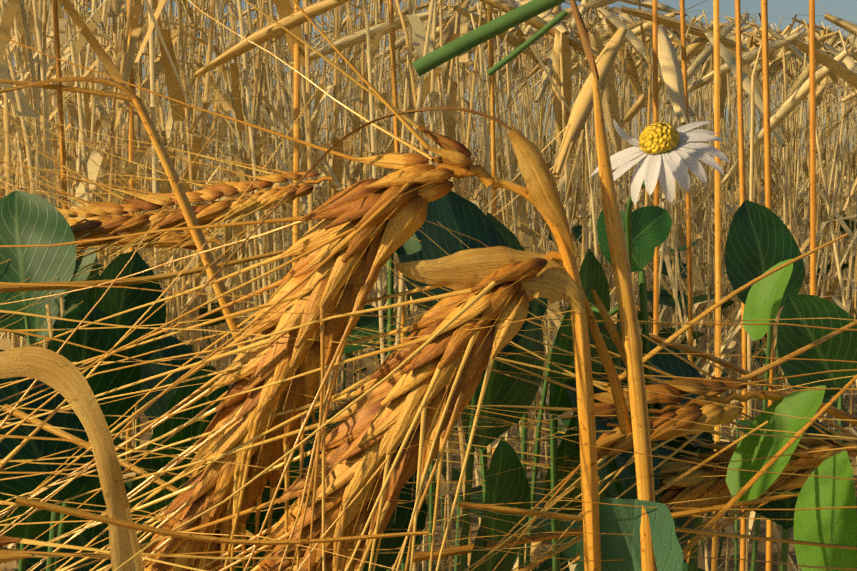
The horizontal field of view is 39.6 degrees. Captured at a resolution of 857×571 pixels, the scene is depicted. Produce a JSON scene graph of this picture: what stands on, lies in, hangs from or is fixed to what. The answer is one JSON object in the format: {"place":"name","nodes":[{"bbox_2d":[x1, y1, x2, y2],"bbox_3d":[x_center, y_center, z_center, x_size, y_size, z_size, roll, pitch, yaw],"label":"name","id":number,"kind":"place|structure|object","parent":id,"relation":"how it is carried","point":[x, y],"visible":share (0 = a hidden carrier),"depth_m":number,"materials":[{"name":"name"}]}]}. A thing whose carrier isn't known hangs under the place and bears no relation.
{"place":"outdoors","nodes":[
{"label":"outdoors","id":0,"kind":"place"},
{"bbox_2d":[0,202,856,570],"bbox_3d":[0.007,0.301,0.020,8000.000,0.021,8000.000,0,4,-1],"label":"ground","id":1,"kind":"structure","parent":0,"point":[474,520],"depth_m":1.32,"materials":[{"name":"soil"}]},
{"bbox_2d":[0,0,656,570],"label":"barley stalks","id":2,"kind":"object","parent":1,"relation":"on","point":[552,282],"visible":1,"depth_m":0.18,"materials":[{"name":"yellow plant"}]},
{"bbox_2d":[0,0,493,570],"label":"barley ear","id":3,"kind":"object","parent":2,"relation":"attached to","point":[360,232],"visible":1,"depth_m":0.18},
{"bbox_2d":[0,251,562,570],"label":"barley ear","id":4,"kind":"object","parent":2,"relation":"attached to","point":[440,367],"visible":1,"depth_m":0.18},
{"bbox_2d":[0,0,856,570],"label":"barley field","id":5,"kind":"structure","parent":1,"relation":"on","point":[618,48],"depth_m":0.94,"materials":[{"name":"plant"}]},
{"bbox_2d":[0,61,221,275],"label":"barley ear","id":6,"kind":"object","parent":5,"relation":"attached to","point":[167,240],"visible":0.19,"depth_m":0.46},
{"bbox_2d":[0,110,332,349],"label":"barley ear","id":7,"kind":"object","parent":5,"relation":"attached to","point":[210,212],"visible":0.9,"depth_m":0.40},
{"bbox_2d":[0,0,856,570],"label":"weed leaves","id":8,"kind":"object","parent":1,"relation":"on","point":[760,242],"visible":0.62,"depth_m":0.29,"materials":[{"name":"green plant"}]},
{"bbox_2d":[0,0,856,570],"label":"wheat stalks","id":9,"kind":"object","parent":1,"relation":"on","point":[772,394],"visible":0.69,"depth_m":0.42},
{"bbox_2d":[0,282,416,398],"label":"barley awns","id":10,"kind":"object","parent":9,"relation":"attached to","point":[21,331],"visible":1,"depth_m":0.18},
{"bbox_2d":[0,51,580,570],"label":"barley awns","id":11,"kind":"object","parent":9,"relation":"attached to","point":[8,555],"visible":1,"depth_m":0.17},
{"bbox_2d":[1,59,764,570],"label":"barley ear","id":12,"kind":"object","parent":9,"relation":"attached to","point":[709,413],"visible":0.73,"depth_m":0.25},
{"bbox_2d":[0,309,856,570],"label":"barley awns","id":13,"kind":"object","parent":9,"relation":"attached to","point":[238,551],"visible":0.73,"depth_m":0.20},
{"bbox_2d":[247,140,856,570],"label":"barley ear","id":14,"kind":"object","parent":9,"relation":"attached to","point":[689,488],"visible":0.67,"depth_m":0.28},
{"bbox_2d":[525,119,729,570],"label":"daisy","id":15,"kind":"object","parent":1,"relation":"on","point":[665,162],"visible":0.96,"depth_m":0.20,"materials":[{"name":"white plant"}]},
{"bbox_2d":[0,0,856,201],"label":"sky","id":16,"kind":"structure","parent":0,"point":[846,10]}
]}

